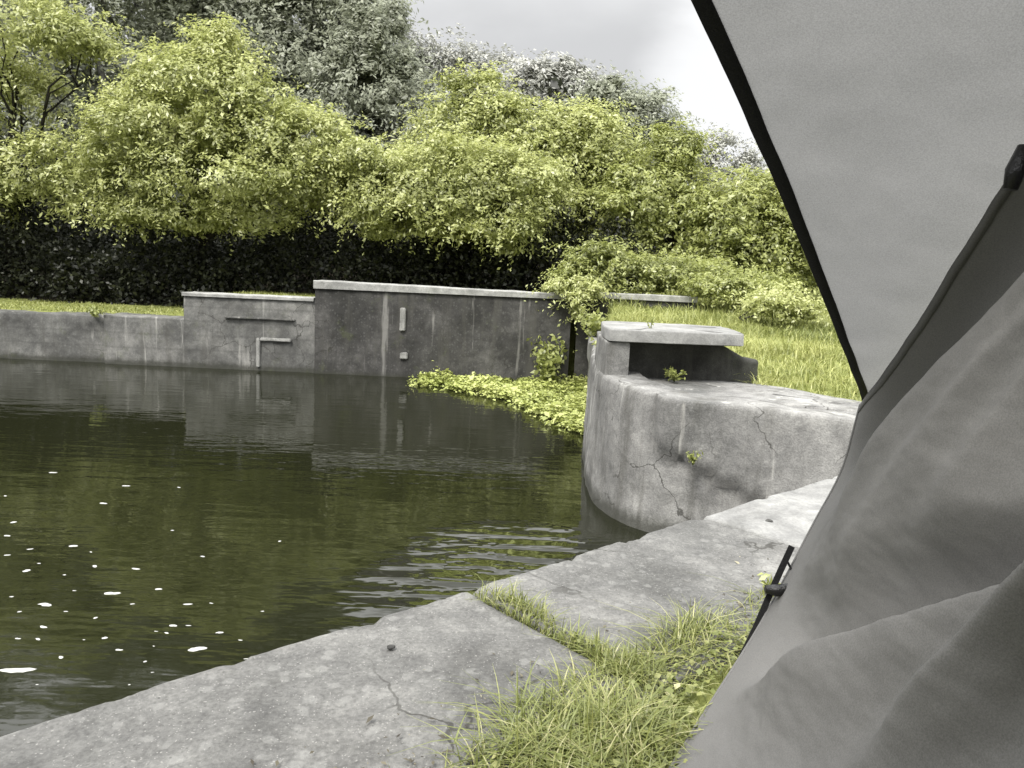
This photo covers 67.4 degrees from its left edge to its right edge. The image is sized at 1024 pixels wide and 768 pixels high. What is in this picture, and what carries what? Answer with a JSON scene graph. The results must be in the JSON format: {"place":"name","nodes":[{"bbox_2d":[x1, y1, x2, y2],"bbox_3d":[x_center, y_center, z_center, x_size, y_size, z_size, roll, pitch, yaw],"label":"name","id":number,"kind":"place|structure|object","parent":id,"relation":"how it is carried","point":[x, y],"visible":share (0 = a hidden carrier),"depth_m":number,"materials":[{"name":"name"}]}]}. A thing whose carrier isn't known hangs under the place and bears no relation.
{"place":"outdoors","nodes":[
{"label":"outdoors","id":0,"kind":"place"},
{"bbox_2d":[0,358,648,736],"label":"water","id":1,"kind":"structure","parent":0,"point":[368,500],"depth_m":5.45,"materials":[{"name":"green liquid"}]},
{"bbox_2d":[0,668,35,672],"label":"foam fleck","id":2,"kind":"object","parent":1,"relation":"on","point":[11,670],"visible":1,"depth_m":3.23},
{"bbox_2d":[39,603,51,605],"bbox_3d":[-2.340,1.105,3.849,0.078,0.004,0.037,6,9,25],"label":"foam fleck","id":3,"kind":"object","parent":1,"relation":"on","point":[45,604],"visible":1,"depth_m":3.85},
{"bbox_2d":[104,592,119,594],"bbox_3d":[-2.086,1.092,4.012,0.089,0.004,0.035,1,8,-11],"label":"foam fleck","id":4,"kind":"object","parent":1,"relation":"on","point":[108,593],"visible":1,"depth_m":4.01},
{"bbox_2d":[188,647,206,651],"bbox_3d":[-1.424,1.199,3.479,0.088,0.004,0.039,-2,10,-29],"label":"foam fleck","id":5,"kind":"object","parent":1,"relation":"on","point":[196,649],"visible":1,"depth_m":3.48},
{"bbox_2d":[408,360,587,434],"bbox_3d":[-0.101,0.114,10.420,3.095,0.348,4.211,3,8,0],"label":"pondweed","id":6,"kind":"object","parent":1,"relation":"on","point":[559,401],"visible":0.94,"depth_m":10.91,"materials":[{"name":"green plant"}]},
{"bbox_2d":[526,324,577,381],"bbox_3d":[0.600,-0.431,12.053,0.741,1.083,0.809,-3,10,-31],"label":"weed","id":7,"kind":"object","parent":1,"relation":"in","point":[546,360],"visible":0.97,"depth_m":12.04,"materials":[{"name":"green plant"}]},
{"bbox_2d":[2,0,771,188],"label":"sky","id":8,"kind":"structure","parent":0,"point":[667,40],"materials":[{"name":"white"}]},
{"bbox_2d":[0,226,859,767],"bbox_3d":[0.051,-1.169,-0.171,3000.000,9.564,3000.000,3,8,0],"label":"ground","id":9,"kind":"structure","parent":0,"point":[570,372],"depth_m":12.74,"materials":[{"name":"green plant"}]},
{"bbox_2d":[0,0,155,295],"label":"bushy tree","id":10,"kind":"object","parent":9,"relation":"on","point":[93,42],"visible":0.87,"depth_m":14.55,"materials":[{"name":"green plant"}]},
{"bbox_2d":[0,0,239,170],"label":"tall tree","id":11,"kind":"object","parent":9,"relation":"on","point":[111,29],"visible":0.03,"depth_m":28.77,"materials":[{"name":"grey plant"}]},
{"bbox_2d":[0,0,251,246],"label":"tall tree","id":12,"kind":"object","parent":9,"relation":"on","point":[105,4],"visible":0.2,"depth_m":21.50,"materials":[{"name":"green plant"}]},
{"bbox_2d":[46,12,381,289],"bbox_3d":[-5.562,-4.056,14.289,6.313,5.660,3.766,3,8,0],"label":"bushy tree","id":13,"kind":"object","parent":9,"relation":"on","point":[244,143],"visible":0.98,"depth_m":13.88,"materials":[{"name":"green plant"}]},
{"bbox_2d":[105,0,418,155],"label":"tall tree","id":14,"kind":"object","parent":9,"relation":"on","point":[283,34],"visible":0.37,"depth_m":21.87,"materials":[{"name":"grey plant"}]},
{"bbox_2d":[0,288,554,314],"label":"bank grass","id":15,"kind":"structure","parent":9,"relation":"on","point":[31,305],"depth_m":13.91,"materials":[{"name":"green plant"}]},
{"bbox_2d":[0,280,570,380],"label":"basin wall","id":16,"kind":"structure","parent":9,"relation":"on","point":[366,328],"depth_m":12.30,"materials":[{"name":"concrete"}]},
{"bbox_2d":[85,301,106,316],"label":"weed","id":17,"kind":"object","parent":16,"relation":"attached to","point":[93,310],"visible":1,"depth_m":12.24,"materials":[{"name":"green plant"}]},
{"bbox_2d":[127,0,483,146],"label":"tall tree","id":18,"kind":"object","parent":9,"relation":"on","point":[293,21],"visible":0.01,"depth_m":29.93,"materials":[{"name":"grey plant"}]},
{"bbox_2d":[261,0,476,178],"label":"tall tree","id":19,"kind":"object","parent":9,"relation":"on","point":[386,69],"visible":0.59,"depth_m":20.40,"materials":[{"name":"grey plant"}]},
{"bbox_2d":[0,54,802,307],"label":"undergrowth","id":20,"kind":"object","parent":9,"relation":"on","point":[170,259],"visible":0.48,"depth_m":15.31,"materials":[{"name":"green plant"}]},
{"bbox_2d":[290,113,603,286],"bbox_3d":[-1.292,-3.264,14.559,6.029,3.309,3.110,3,8,0],"label":"bushy tree","id":21,"kind":"object","parent":9,"relation":"on","point":[479,188],"visible":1,"depth_m":13.96,"materials":[{"name":"green plant"}]},
{"bbox_2d":[392,17,542,133],"bbox_3d":[-2.625,-10.977,32.824,10.048,8.850,5.948,3,8,0],"label":"tall tree","id":22,"kind":"object","parent":9,"relation":"on","point":[467,54],"visible":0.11,"depth_m":31.87,"materials":[{"name":"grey plant"}]},
{"bbox_2d":[376,57,686,281],"bbox_3d":[0.434,-4.395,16.215,7.249,4.770,3.096,3,8,0],"label":"bushy tree","id":23,"kind":"object","parent":9,"relation":"on","point":[562,133],"visible":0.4,"depth_m":15.71,"materials":[{"name":"green plant"}]},
{"bbox_2d":[474,49,625,129],"bbox_3d":[1.822,-9.745,30.747,7.144,7.053,5.195,3,8,0],"label":"tall tree","id":24,"kind":"object","parent":9,"relation":"on","point":[537,75],"visible":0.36,"depth_m":29.95,"materials":[{"name":"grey plant"}]},
{"bbox_2d":[387,573,771,767],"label":"grass","id":25,"kind":"structure","parent":9,"relation":"on","point":[526,734],"depth_m":1.71,"materials":[{"name":"green plant"}]},
{"bbox_2d":[468,619,754,767],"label":"clover","id":26,"kind":"object","parent":9,"relation":"on","point":[689,688],"visible":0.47,"depth_m":1.81,"materials":[{"name":"green plant"}]},
{"bbox_2d":[541,60,716,185],"bbox_3d":[3.709,-7.460,25.081,5.924,5.576,4.384,3,8,0],"label":"tall tree","id":27,"kind":"object","parent":9,"relation":"on","point":[606,88],"visible":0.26,"depth_m":24.35,"materials":[{"name":"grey plant"}]},
{"bbox_2d":[574,292,697,379],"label":"retaining wall","id":28,"kind":"structure","parent":9,"relation":"on","point":[581,359],"depth_m":12.16,"materials":[{"name":"concrete"}]},
{"bbox_2d":[524,269,622,330],"bbox_3d":[0.919,-1.346,12.066,1.563,1.012,1.735,3,8,0],"label":"bramble bush","id":29,"kind":"object","parent":28,"relation":"on","point":[590,293],"visible":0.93,"depth_m":11.87,"materials":[{"name":"green plant"}]},
{"bbox_2d":[552,113,776,291],"bbox_3d":[3.053,-3.482,15.480,4.572,3.712,3.826,8,10,33],"label":"bushy tree","id":30,"kind":"object","parent":9,"relation":"on","point":[650,217],"visible":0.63,"depth_m":15.11,"materials":[{"name":"green plant"}]},
{"bbox_2d":[539,232,815,304],"bbox_3d":[2.912,-1.750,12.919,4.969,1.481,2.485,3,8,0],"label":"bush","id":31,"kind":"object","parent":9,"relation":"on","point":[655,276],"visible":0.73,"depth_m":12.29,"materials":[{"name":"green plant"}]},
{"bbox_2d":[582,321,861,532],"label":"pier","id":32,"kind":"structure","parent":9,"relation":"on","point":[647,425],"depth_m":5.31,"materials":[{"name":"concrete"}]},
{"bbox_2d":[578,306,607,338],"bbox_3d":[1.281,-0.877,11.172,0.682,0.486,0.632,3,8,0],"label":"weed","id":33,"kind":"object","parent":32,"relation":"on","point":[594,322],"visible":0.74,"depth_m":11.13,"materials":[{"name":"green plant"}]},
{"bbox_2d":[645,314,653,327],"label":"weed","id":34,"kind":"object","parent":32,"relation":"on","point":[652,323],"visible":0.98,"depth_m":6.13,"materials":[{"name":"green plant"}]},
{"bbox_2d":[664,366,686,381],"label":"weed","id":35,"kind":"object","parent":32,"relation":"on","point":[672,373],"visible":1,"depth_m":6.01,"materials":[{"name":"green plant"}]},
{"bbox_2d":[686,450,702,464],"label":"weed","id":36,"kind":"object","parent":32,"relation":"attached to","point":[692,458],"visible":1,"depth_m":4.97,"materials":[{"name":"green plant"}]},
{"bbox_2d":[665,266,788,313],"bbox_3d":[3.356,-1.388,11.870,1.969,0.898,1.534,3,8,0],"label":"bramble bush","id":37,"kind":"object","parent":9,"relation":"on","point":[705,287],"visible":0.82,"depth_m":11.60,"materials":[{"name":"green plant"}]},
{"bbox_2d":[687,122,767,214],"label":"tall tree","id":38,"kind":"object","parent":9,"relation":"on","point":[726,141],"visible":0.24,"depth_m":25.63,"materials":[{"name":"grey plant"}]},
{"bbox_2d":[664,165,821,298],"bbox_3d":[6.007,-3.054,14.836,6.247,3.370,3.557,3,8,0],"label":"bushy tree","id":39,"kind":"object","parent":9,"relation":"on","point":[777,247],"visible":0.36,"depth_m":14.49,"materials":[{"name":"green plant"}]},
{"bbox_2d":[749,143,767,171],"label":"tall tree","id":40,"kind":"object","parent":9,"relation":"on","point":[759,159],"visible":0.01,"depth_m":27.01,"materials":[{"name":"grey plant"}]},
{"bbox_2d":[719,279,830,329],"bbox_3d":[3.559,-1.019,10.463,1.454,0.820,1.590,-3,10,-34],"label":"bramble bush","id":41,"kind":"object","parent":9,"relation":"on","point":[778,302],"visible":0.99,"depth_m":10.19,"materials":[{"name":"green plant"}]},
{"bbox_2d":[668,0,1023,767],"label":"tent","id":42,"kind":"object","parent":9,"relation":"on","point":[888,622],"visible":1,"depth_m":1.24,"materials":[{"name":"fabric"}]},
{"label":"quay wall","id":43,"kind":"object","parent":9,"relation":"on","visible":0},
{"bbox_2d":[0,592,651,767],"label":"coping slab","id":44,"kind":"structure","parent":43,"relation":"on","point":[324,697],"depth_m":1.76,"materials":[{"name":"concrete"}]},
{"bbox_2d":[387,644,394,649],"bbox_3d":[-0.320,0.694,2.027,0.022,0.011,0.018,5,9,15],"label":"pebble","id":45,"kind":"object","parent":44,"relation":"on","point":[390,646],"visible":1,"depth_m":2.02,"materials":[{"name":"stone"}]},
{"bbox_2d":[464,574,682,690],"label":"joint grass","id":46,"kind":"structure","parent":44,"relation":"on","point":[521,602],"depth_m":2.17,"materials":[{"name":"green plant"}]},
{"bbox_2d":[473,520,798,696],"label":"coping slab","id":47,"kind":"structure","parent":43,"relation":"on","point":[645,571],"depth_m":2.52,"materials":[{"name":"concrete"}]},
{"bbox_2d":[250,556,784,767],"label":"litter","id":48,"kind":"object","parent":47,"relation":"on","point":[368,720],"visible":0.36,"depth_m":1.84,"materials":[{"name":"plant"}]},
{"bbox_2d":[758,572,780,596],"bbox_3d":[0.837,0.659,2.459,0.100,0.104,0.075,4,8,9],"label":"weed","id":49,"kind":"object","parent":47,"relation":"on","point":[763,577],"visible":0.24,"depth_m":2.47,"materials":[{"name":"green plant"}]},
{"bbox_2d":[703,476,837,547],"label":"coping slab","id":50,"kind":"structure","parent":43,"relation":"on","point":[792,514],"depth_m":3.33,"materials":[{"name":"concrete"}]},
{"bbox_2d":[607,289,861,400],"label":"meadow grass","id":51,"kind":"structure","parent":0,"point":[817,369],"depth_m":8.96,"materials":[{"name":"green plant"}]}
]}

